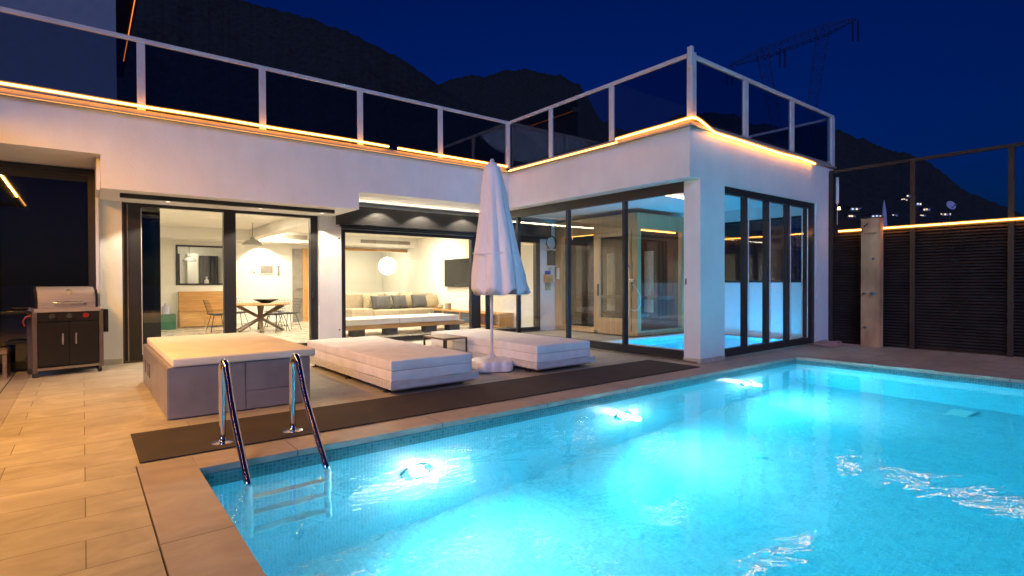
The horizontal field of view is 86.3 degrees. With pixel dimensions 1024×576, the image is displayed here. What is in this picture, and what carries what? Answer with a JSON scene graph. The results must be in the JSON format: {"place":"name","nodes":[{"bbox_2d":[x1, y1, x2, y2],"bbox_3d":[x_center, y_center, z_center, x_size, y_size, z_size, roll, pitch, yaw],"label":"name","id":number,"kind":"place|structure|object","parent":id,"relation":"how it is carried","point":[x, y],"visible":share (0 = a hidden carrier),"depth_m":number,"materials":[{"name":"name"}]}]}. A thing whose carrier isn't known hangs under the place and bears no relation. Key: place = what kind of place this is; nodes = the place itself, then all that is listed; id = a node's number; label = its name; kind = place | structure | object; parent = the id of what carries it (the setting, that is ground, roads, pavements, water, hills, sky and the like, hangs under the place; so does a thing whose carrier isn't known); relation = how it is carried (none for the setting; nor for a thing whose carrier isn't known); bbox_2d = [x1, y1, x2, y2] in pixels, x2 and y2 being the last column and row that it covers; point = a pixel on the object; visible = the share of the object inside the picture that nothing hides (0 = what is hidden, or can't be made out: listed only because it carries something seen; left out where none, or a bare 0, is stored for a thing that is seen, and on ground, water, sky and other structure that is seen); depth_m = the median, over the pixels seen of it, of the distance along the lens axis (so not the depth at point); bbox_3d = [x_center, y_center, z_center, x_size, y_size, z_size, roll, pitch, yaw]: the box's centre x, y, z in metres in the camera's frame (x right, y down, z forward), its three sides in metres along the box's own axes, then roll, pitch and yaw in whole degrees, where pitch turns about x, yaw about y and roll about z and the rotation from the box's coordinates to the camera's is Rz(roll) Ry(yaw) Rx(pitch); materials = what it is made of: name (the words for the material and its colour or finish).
{"place":"outdoors","nodes":[
{"label":"outdoors","id":0,"kind":"place"},
{"bbox_2d":[0,370,136,469],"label":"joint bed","id":1,"kind":"object","parent":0,"point":[8,382],"depth_m":7.30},
{"bbox_2d":[117,0,554,172],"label":"hill","id":2,"kind":"structure","parent":0,"point":[242,30],"depth_m":187.79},
{"bbox_2d":[445,303,450,308],"bbox_3d":[-2.035,0.582,17.421,0.120,0.198,0.200,-1,1,-38],"label":"photo cube","id":3,"kind":"object","parent":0,"point":[447,305],"visible":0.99,"depth_m":17.35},
{"bbox_2d":[0,329,1023,575],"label":"terrace","id":4,"kind":"structure","parent":0,"point":[72,501],"depth_m":4.54,"materials":[{"name":"stone"}]},
{"bbox_2d":[0,371,15,390],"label":"terrace side","id":5,"kind":"structure","parent":4,"relation":"attached to","point":[3,382],"depth_m":7.44,"materials":[{"name":"stone"}]},
{"bbox_2d":[0,347,10,377],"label":"table","id":6,"kind":"object","parent":5,"relation":"on","point":[4,352],"visible":1,"depth_m":7.56,"materials":[{"name":"beige wood"}]},
{"bbox_2d":[4,340,26,357],"bbox_3d":[-7.131,1.008,7.923,0.363,0.472,0.320,-1,1,-38],"label":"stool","id":7,"kind":"object","parent":5,"relation":"on","point":[8,343],"visible":0.45,"depth_m":7.79,"materials":[{"name":"brown wood"}]},
{"bbox_2d":[0,370,29,426],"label":"terrace border","id":8,"kind":"object","parent":4,"relation":"attached to","point":[10,392],"visible":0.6,"depth_m":6.54,"materials":[{"name":"stone"}]},
{"bbox_2d":[0,286,107,377],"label":"barbecue grill","id":9,"kind":"object","parent":4,"relation":"on","point":[67,325],"visible":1,"depth_m":7.80,"materials":[{"name":"black metal"}]},
{"bbox_2d":[38,322,68,365],"bbox_3d":[-6.442,0.782,7.679,0.039,0.600,0.336,0,1,42],"label":"door","id":10,"kind":"structure","parent":9,"relation":"in","point":[53,337],"depth_m":7.68,"materials":[{"name":"black metal"}]},
{"bbox_2d":[69,320,98,362],"bbox_3d":[-6.213,0.778,7.936,0.039,0.600,0.336,0,1,42],"label":"door","id":11,"kind":"structure","parent":9,"relation":"in","point":[83,335],"depth_m":7.93,"materials":[{"name":"black metal"}]},
{"bbox_2d":[143,332,314,419],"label":"covered hot tub","id":12,"kind":"structure","parent":4,"relation":"on","point":[180,376],"depth_m":5.66,"materials":[{"name":"painted panel"},{"name":"wood"}]},
{"bbox_2d":[307,336,478,392],"bbox_3d":[-1.824,1.020,7.758,1.220,0.410,3.000,-1,1,-38],"label":"daybed","id":13,"kind":"object","parent":4,"relation":"on","point":[388,364],"visible":0.95,"depth_m":6.82,"materials":[{"name":"fabric"}]},
{"bbox_2d":[131,360,699,462],"bbox_3d":[-0.211,1.224,6.477,7.030,0.008,0.950,-1,1,-38],"label":"runner mat","id":14,"kind":"object","parent":4,"relation":"on","point":[156,445],"visible":1,"depth_m":5.52,"materials":[{"name":"rubber"}]},
{"bbox_2d":[211,353,329,484],"bbox_3d":[-1.900,1.432,4.308,0.720,1.739,0.925,-1,1,-38],"label":"pool ladder","id":15,"kind":"object","parent":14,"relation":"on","point":[225,388],"visible":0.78,"depth_m":4.40,"materials":[{"name":"metal"}]},
{"bbox_2d":[0,0,836,370],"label":"villa","id":16,"kind":"object","parent":4,"relation":"on","point":[90,168],"visible":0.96,"depth_m":9.90,"materials":[{"name":"paint"}]},
{"bbox_2d":[0,161,95,369],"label":"window","id":17,"kind":"structure","parent":16,"relation":"in","point":[47,213],"depth_m":8.24,"materials":[{"name":"black glass"}]},
{"bbox_2d":[142,207,160,343],"bbox_3d":[-6.526,-0.189,9.675,0.500,2.740,0.080,-1,1,-38],"label":"dark panel","id":18,"kind":"object","parent":16,"relation":"on","point":[151,275],"visible":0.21,"depth_m":9.71,"materials":[{"name":"black glass"}]},
{"bbox_2d":[161,314,175,329],"bbox_3d":[-9.590,0.935,15.104,0.470,0.420,0.410,-1,1,-38],"label":"crate","id":19,"kind":"object","parent":16,"relation":"on","point":[168,321],"visible":0.55,"depth_m":14.98,"materials":[{"name":"green plastic"}]},
{"bbox_2d":[161,303,169,313],"bbox_3d":[-9.583,0.573,15.113,0.200,0.300,0.200,-1,1,-38],"label":"water bottle","id":20,"kind":"object","parent":19,"relation":"on","point":[165,307],"visible":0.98,"depth_m":15.04,"materials":[{"name":"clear plastic"}]},
{"bbox_2d":[178,254,179,282],"bbox_3d":[-11.275,-0.403,18.279,0.270,1.500,0.118,-1,1,-38],"label":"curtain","id":21,"kind":"object","parent":16,"relation":"hanging from","point":[178,268],"visible":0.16,"depth_m":18.32,"materials":[{"name":"grey fabric"}]},
{"bbox_2d":[182,255,196,260],"bbox_3d":[-10.419,-1.299,17.621,0.432,0.860,0.432,-1,1,-38],"label":"pendant lamp","id":22,"kind":"object","parent":16,"relation":"hanging from","point":[189,258],"visible":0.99,"depth_m":17.51,"materials":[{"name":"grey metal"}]},
{"bbox_2d":[185,253,197,282],"bbox_3d":[-10.838,-0.457,18.475,0.300,1.400,0.450,-1,1,-38],"label":"kitchen cabinet","id":23,"kind":"object","parent":16,"relation":"in","point":[191,267],"visible":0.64,"depth_m":18.31,"materials":[{"name":"white paint"}]},
{"bbox_2d":[175,245,222,284],"bbox_3d":[-9.226,-0.673,16.211,1.300,1.170,0.060,-1,1,-38],"label":"mirror frame","id":24,"kind":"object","parent":16,"relation":"in","point":[176,246],"depth_m":15.99,"materials":[{"name":"grey metal"}]},
{"bbox_2d":[177,291,222,327],"bbox_3d":[-9.051,0.618,16.015,1.250,1.030,0.520,-1,1,-38],"label":"wooden cabinet","id":25,"kind":"object","parent":16,"relation":"on","point":[192,311],"visible":0.75,"depth_m":15.89,"materials":[{"name":"brown wood"}]},
{"bbox_2d":[199,256,217,282],"bbox_3d":[-10.491,-0.137,18.904,0.570,1.950,0.149,-1,1,-38],"label":"curtain","id":26,"kind":"object","parent":16,"relation":"hanging from","point":[208,267],"visible":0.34,"depth_m":18.86,"materials":[{"name":"grey fabric"}]},
{"bbox_2d":[203,300,222,331],"bbox_3d":[-7.695,0.728,14.176,0.551,0.846,0.507,-1,1,-43],"label":"wire chair","id":27,"kind":"object","parent":16,"relation":"on","point":[216,314],"visible":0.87,"depth_m":14.09,"materials":[{"name":"metal"}]},
{"bbox_2d":[122,202,317,363],"bbox_3d":[-5.137,-0.102,9.921,3.175,2.630,0.210,-1,1,-38],"label":"sliding door","id":28,"kind":"structure","parent":16,"relation":"in","point":[132,289],"depth_m":9.32,"materials":[{"name":"grey metal"}]},
{"bbox_2d":[236,298,250,328],"bbox_3d":[-7.598,0.718,15.079,0.551,0.846,0.507,0,1,37],"label":"wire chair","id":29,"kind":"object","parent":16,"relation":"on","point":[240,312],"visible":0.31,"depth_m":15.22,"materials":[{"name":"metal"}]},
{"bbox_2d":[242,223,262,245],"bbox_3d":[-6.816,-1.417,14.347,0.513,0.580,0.513,-1,1,-38],"label":"pendant lamp","id":30,"kind":"object","parent":16,"relation":"hanging from","point":[252,241],"visible":1,"depth_m":14.23,"materials":[{"name":"grey metal"}]},
{"bbox_2d":[236,302,289,332],"bbox_3d":[-6.713,0.776,14.572,1.480,0.742,1.480,-1,1,-38],"label":"dining table","id":31,"kind":"object","parent":16,"relation":"on","point":[260,318],"visible":0.81,"depth_m":14.36,"materials":[{"name":"brown wood"}]},
{"bbox_2d":[252,299,277,302],"bbox_3d":[-6.581,0.349,14.609,0.660,0.105,0.660,-1,1,-38],"label":"fruit bowl","id":32,"kind":"object","parent":31,"relation":"on","point":[265,300],"visible":0.96,"depth_m":14.41,"materials":[{"name":"black ceramic"}]},
{"bbox_2d":[259,265,273,273],"bbox_3d":[-7.782,-0.585,17.320,0.420,0.300,0.039,-1,1,-38],"label":"picture","id":33,"kind":"object","parent":16,"relation":"attached to","point":[266,269],"depth_m":17.30,"materials":[{"name":"white paper"}]},
{"bbox_2d":[264,298,284,325],"bbox_3d":[-6.793,0.709,15.644,0.507,0.846,0.551,0,1,-13],"label":"wire chair","id":34,"kind":"object","parent":16,"relation":"on","point":[275,312],"visible":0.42,"depth_m":15.71,"materials":[{"name":"metal"}]},
{"bbox_2d":[262,299,290,332],"bbox_3d":[-6.087,0.722,14.185,0.551,0.846,0.507,0,1,22],"label":"wire chair","id":35,"kind":"object","parent":16,"relation":"on","point":[276,314],"visible":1,"depth_m":14.15,"materials":[{"name":"metal"}]},
{"bbox_2d":[276,299,302,330],"bbox_3d":[-5.973,0.716,14.723,0.507,0.846,0.551,0,1,37],"label":"wire chair","id":36,"kind":"object","parent":16,"relation":"on","point":[291,312],"visible":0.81,"depth_m":14.72,"materials":[{"name":"metal"}]},
{"bbox_2d":[292,249,302,321],"bbox_3d":[-7.037,-0.089,17.917,0.320,2.390,0.030,-1,1,-38],"label":"doorway","id":37,"kind":"structure","parent":16,"relation":"in","point":[297,266],"depth_m":17.90,"materials":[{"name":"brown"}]},
{"bbox_2d":[378,252,396,274],"bbox_3d":[-4.647,-1.144,20.379,0.660,1.310,0.660,-1,1,-38],"label":"paper lantern","id":38,"kind":"object","parent":16,"relation":"hanging from","point":[387,265],"visible":0.98,"depth_m":20.16,"materials":[{"name":"white paper"}]},
{"bbox_2d":[346,293,433,316],"bbox_3d":[-3.782,0.644,17.460,3.220,0.910,1.120,-1,1,-38],"label":"sofa","id":39,"kind":"object","parent":16,"relation":"on","point":[354,305],"visible":0.41,"depth_m":16.95,"materials":[{"name":"beige fabric"}]},
{"bbox_2d":[361,294,376,308],"bbox_3d":[-4.443,0.435,17.117,0.560,0.489,0.195,-1,1,-44],"label":"cushion","id":40,"kind":"object","parent":39,"relation":"on","point":[367,301],"visible":0.63,"depth_m":16.98,"materials":[{"name":"beige fabric"}]},
{"bbox_2d":[370,295,391,308],"bbox_3d":[-4.095,0.454,17.111,0.660,0.426,0.232,-1,1,-30],"label":"cushion","id":41,"kind":"object","parent":39,"relation":"on","point":[381,302],"visible":0.99,"depth_m":17.04,"materials":[{"name":"grey fabric"}]},
{"bbox_2d":[384,293,397,306],"bbox_3d":[-3.886,0.398,17.605,0.506,0.492,0.197,-1,1,-38],"label":"cushion","id":42,"kind":"object","parent":39,"relation":"on","point":[389,294],"visible":0.27,"depth_m":17.53,"materials":[{"name":"beige fabric"}]},
{"bbox_2d":[391,295,407,308],"bbox_3d":[-3.600,0.438,17.500,0.232,0.426,0.560,0,1,44],"label":"cushion","id":43,"kind":"object","parent":39,"relation":"on","point":[399,302],"visible":1,"depth_m":17.42,"materials":[{"name":"beige fabric"}]},
{"bbox_2d":[399,292,412,306],"bbox_3d":[-3.450,0.383,17.923,0.566,0.509,0.206,-1,1,-38],"label":"cushion","id":44,"kind":"object","parent":39,"relation":"on","point":[408,299],"visible":0.56,"depth_m":17.89,"materials":[{"name":"beige fabric"}]},
{"bbox_2d":[411,295,426,307],"bbox_3d":[-3.034,0.431,17.945,0.560,0.426,0.232,-1,1,-28],"label":"cushion","id":45,"kind":"object","parent":39,"relation":"on","point":[419,300],"visible":1,"depth_m":17.86,"materials":[{"name":"grey fabric"}]},
{"bbox_2d":[424,294,438,307],"bbox_3d":[-2.692,0.436,18.239,0.223,0.432,0.660,0,1,38],"label":"cushion","id":46,"kind":"object","parent":39,"relation":"on","point":[432,300],"visible":0.94,"depth_m":18.17,"materials":[{"name":"beige fabric"}]},
{"bbox_2d":[346,313,464,336],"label":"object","id":47,"kind":"object","parent":16,"relation":"on","point":[386,324],"visible":0.79,"depth_m":13.53,"materials":[{"name":"white fabric"}]},
{"bbox_2d":[341,227,539,339],"bbox_3d":[-1.407,-0.081,12.866,5.430,2.440,0.170,-1,1,-38],"label":"window","id":48,"kind":"structure","parent":16,"relation":"in","point":[474,300],"depth_m":13.18,"materials":[{"name":"grey metal"}]},
{"bbox_2d":[444,258,468,286],"bbox_3d":[-1.712,-0.484,17.463,0.099,0.890,1.580,-1,1,-38],"label":"television","id":49,"kind":"object","parent":16,"relation":"attached to","point":[456,272],"visible":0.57,"depth_m":17.46,"materials":[{"name":"black glass"}]},
{"bbox_2d":[433,307,513,327],"bbox_3d":[-1.697,0.880,17.117,0.510,0.390,5.000,-1,1,-38],"label":"media console","id":50,"kind":"object","parent":16,"relation":"on","point":[505,319],"visible":0.34,"depth_m":15.80,"materials":[{"name":"brown wood"}]},
{"bbox_2d":[458,298,468,310],"bbox_3d":[-1.397,0.507,16.714,0.250,0.358,0.600,-1,1,-38],"label":"white box","id":51,"kind":"object","parent":50,"relation":"on","point":[463,304],"visible":0.73,"depth_m":16.61,"materials":[{"name":"paint"}]},
{"bbox_2d":[544,271,552,289],"bbox_3d":[0.975,-0.199,14.680,0.240,0.520,0.119,-1,1,-38],"label":"soap caddy","id":52,"kind":"object","parent":16,"relation":"attached to","point":[548,278],"visible":1,"depth_m":14.65,"materials":[{"name":"brown plastic"}]},
{"bbox_2d":[546,249,555,270],"bbox_3d":[1.061,-0.710,14.693,0.280,0.660,0.199,-1,1,-38],"label":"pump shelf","id":53,"kind":"object","parent":16,"relation":"attached to","point":[550,258],"visible":1,"depth_m":14.66,"materials":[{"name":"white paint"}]},
{"bbox_2d":[546,236,556,248],"bbox_3d":[1.059,-1.210,14.688,0.368,0.402,0.048,-1,1,-38],"label":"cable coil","id":54,"kind":"object","parent":53,"relation":"on","point":[555,242],"visible":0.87,"depth_m":14.74,"materials":[{"name":"black rubber"}]},
{"bbox_2d":[725,215,800,282],"bbox_3d":[4.919,-0.875,13.941,0.060,1.480,5.350,-1,1,-38],"label":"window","id":55,"kind":"structure","parent":16,"relation":"in","point":[792,217],"depth_m":12.77,"materials":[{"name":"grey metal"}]},
{"bbox_2d":[836,177,838,224],"bbox_3d":[6.912,-1.848,11.601,0.060,1.000,0.060,-1,1,-38],"label":"downpipe","id":56,"kind":"object","parent":16,"relation":"attached to","point":[837,190],"visible":1,"depth_m":11.57,"materials":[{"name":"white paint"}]},
{"bbox_2d":[423,334,466,351],"bbox_3d":[-1.091,0.997,8.912,0.440,0.425,0.650,-1,1,-38],"label":"side table","id":57,"kind":"object","parent":4,"relation":"on","point":[444,337],"visible":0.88,"depth_m":8.82,"materials":[{"name":"grey wood"}]},
{"bbox_2d":[471,159,530,373],"bbox_3d":[-0.171,-0.351,8.133,0.961,3.130,0.887,-1,1,-38],"label":"parasol","id":58,"kind":"object","parent":4,"relation":"on","point":[497,267],"visible":0.98,"depth_m":7.90,"materials":[{"name":"white fabric"}]},
{"bbox_2d":[430,328,594,371],"bbox_3d":[-0.114,0.998,9.191,1.180,0.409,3.000,-1,1,-38],"label":"daybed","id":59,"kind":"object","parent":4,"relation":"on","point":[532,351],"visible":0.82,"depth_m":8.23,"materials":[{"name":"fabric"}]},
{"bbox_2d":[137,355,1023,575],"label":"pool coping side","id":60,"kind":"object","parent":4,"relation":"on","point":[196,532],"visible":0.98,"depth_m":3.03,"materials":[{"name":"stone"}]},
{"bbox_2d":[555,212,683,335],"bbox_3d":[2.757,-0.337,14.345,1.930,2.890,2.810,-1,1,-38],"label":"sauna cabin","id":61,"kind":"object","parent":4,"relation":"on","point":[595,241],"visible":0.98,"depth_m":14.24,"materials":[{"name":"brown wood"}]},
{"bbox_2d":[607,253,614,310],"bbox_3d":[2.766,-0.172,15.300,0.098,1.600,0.240,-1,1,-38],"label":"towel","id":62,"kind":"object","parent":61,"relation":"hanging from","point":[611,278],"visible":1,"depth_m":15.23,"materials":[{"name":"beige fabric"}]},
{"bbox_2d":[597,231,631,331],"bbox_3d":[2.468,-0.154,13.244,0.110,2.370,1.055,-1,1,-38],"label":"door","id":63,"kind":"structure","parent":61,"relation":"in","point":[604,323],"depth_m":13.29,"materials":[{"name":"brown wood"}]},
{"bbox_2d":[628,263,640,310],"bbox_3d":[2.832,-0.049,12.705,0.416,1.185,0.138,0,1,37],"label":"hand shower","id":64,"kind":"object","parent":61,"relation":"attached to","point":[631,280],"visible":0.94,"depth_m":12.73,"materials":[{"name":"metal"}]},
{"bbox_2d":[644,251,652,312],"bbox_3d":[3.570,-0.164,14.278,0.098,1.600,0.240,-1,1,-38],"label":"towel","id":65,"kind":"object","parent":61,"relation":"hanging from","point":[648,277],"visible":1,"depth_m":14.23,"materials":[{"name":"beige fabric"}]},
{"bbox_2d":[602,333,683,350],"bbox_3d":[4.131,1.145,11.697,3.670,0.028,2.770,-1,1,-38],"label":"indoor pool coping","id":66,"kind":"object","parent":4,"relation":"on","point":[642,338],"visible":0.25,"depth_m":12.10,"materials":[{"name":"white paint"}]},
{"bbox_2d":[621,335,781,343],"bbox_3d":[4.201,1.861,11.757,3.600,1.398,2.570,-1,1,-38],"label":"indoor pool","id":67,"kind":"structure","parent":4,"relation":"in","point":[682,336],"depth_m":12.66,"materials":[{"name":"blue liquid"}]},
{"bbox_2d":[632,337,770,348],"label":"indoor pool water","id":68,"kind":"structure","parent":67,"relation":"in","point":[677,343],"depth_m":12.03,"materials":[{"name":"blue liquid"}]},
{"bbox_2d":[860,216,884,347],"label":"shower column","id":69,"kind":"structure","parent":4,"relation":"on","point":[871,281],"depth_m":10.70,"materials":[{"name":"wood"},{"name":"polished steel"}]},
{"bbox_2d":[828,142,1023,356],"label":"louvre fence","id":70,"kind":"object","parent":4,"relation":"on","point":[955,287],"visible":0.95,"depth_m":10.07,"materials":[{"name":"brown metal"}]},
{"bbox_2d":[438,68,631,155],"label":"hill","id":71,"kind":"structure","parent":0,"point":[510,95],"depth_m":383.75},
{"bbox_2d":[208,363,1023,575],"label":"water","id":72,"kind":"structure","parent":0,"point":[796,469],"depth_m":3.66,"materials":[{"name":"blue liquid"}]},
{"bbox_2d":[243,0,1023,215],"label":"sky","id":73,"kind":"structure","parent":0,"point":[921,78],"materials":[{"name":"blue"}]},
{"bbox_2d":[630,112,1023,279],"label":"hill","id":74,"kind":"structure","parent":0,"point":[869,190],"depth_m":243.43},
{"bbox_2d":[846,207,863,209],"bbox_3d":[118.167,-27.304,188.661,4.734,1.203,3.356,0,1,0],"label":"hill house","id":75,"kind":"structure","parent":74,"relation":"on","point":[853,208],"depth_m":187.23,"materials":[{"name":"paint"}]},
{"bbox_2d":[867,214,880,216],"bbox_3d":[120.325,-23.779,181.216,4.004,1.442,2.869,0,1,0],"label":"hill house","id":76,"kind":"structure","parent":74,"relation":"on","point":[873,215],"depth_m":180.08,"materials":[{"name":"paint"}]},
{"bbox_2d":[896,197,908,200],"bbox_3d":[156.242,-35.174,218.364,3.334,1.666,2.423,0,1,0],"label":"hill house","id":77,"kind":"structure","parent":74,"relation":"on","point":[903,198],"depth_m":217.45,"materials":[{"name":"paint"}]},
{"bbox_2d":[919,207,931,210],"bbox_3d":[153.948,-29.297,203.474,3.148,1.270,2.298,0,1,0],"label":"hill house","id":78,"kind":"structure","parent":74,"relation":"on","point":[925,208],"depth_m":202.62,"materials":[{"name":"paint"}]},
{"bbox_2d":[937,212,952,215],"bbox_3d":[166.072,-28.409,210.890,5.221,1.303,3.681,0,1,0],"label":"hill house","id":79,"kind":"structure","parent":74,"relation":"on","point":[944,213],"depth_m":209.34,"materials":[{"name":"paint"}]},
{"bbox_2d":[813,341,862,346],"bbox_3d":[6.422,1.124,10.988,1.002,0.073,0.550,0,1,-12],"label":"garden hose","id":80,"kind":"object","parent":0,"point":[830,343],"visible":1,"depth_m":10.97,"materials":[{"name":"grey rubber"}]},
{"bbox_2d":[844,214,856,216],"bbox_3d":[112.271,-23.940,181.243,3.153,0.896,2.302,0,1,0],"label":"hill house","id":81,"kind":"structure","parent":0,"point":[850,215],"depth_m":180.33,"materials":[{"name":"paint"}]},
{"label":"ground","id":82,"kind":"structure","parent":0,"visible":0},
{"bbox_2d":[726,17,859,279],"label":"power pylon","id":83,"kind":"object","parent":82,"relation":"on","point":[796,233],"visible":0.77,"depth_m":93.67,"materials":[{"name":"metal"}]},
{"bbox_2d":[881,200,886,227],"bbox_3d":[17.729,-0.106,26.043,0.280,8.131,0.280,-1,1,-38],"label":"parasol","id":84,"kind":"object","parent":82,"relation":"on","point":[883,214],"visible":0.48,"depth_m":25.92,"materials":[{"name":"white fabric"}]},
{"bbox_2d":[946,201,956,222],"bbox_3d":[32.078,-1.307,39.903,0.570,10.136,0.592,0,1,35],"label":"satellite dish","id":85,"kind":"object","parent":82,"relation":"on","point":[950,204],"visible":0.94,"depth_m":39.96,"materials":[{"name":"paint"}]},
{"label":"pool wall","id":86,"kind":"structure","parent":0,"visible":0},
{"bbox_2d":[203,360,1023,481],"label":"pool waterline","id":87,"kind":"object","parent":86,"relation":"on","point":[235,472],"visible":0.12,"depth_m":5.66,"materials":[{"name":"tile"}]},
{"bbox_2d":[192,353,802,474],"bbox_3d":[1.374,1.243,6.839,9.330,0.049,0.340,-1,1,-38],"label":"pool coping","id":88,"kind":"object","parent":87,"relation":"on","point":[229,459],"visible":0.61,"depth_m":5.18,"materials":[{"name":"stone"}]}
]}

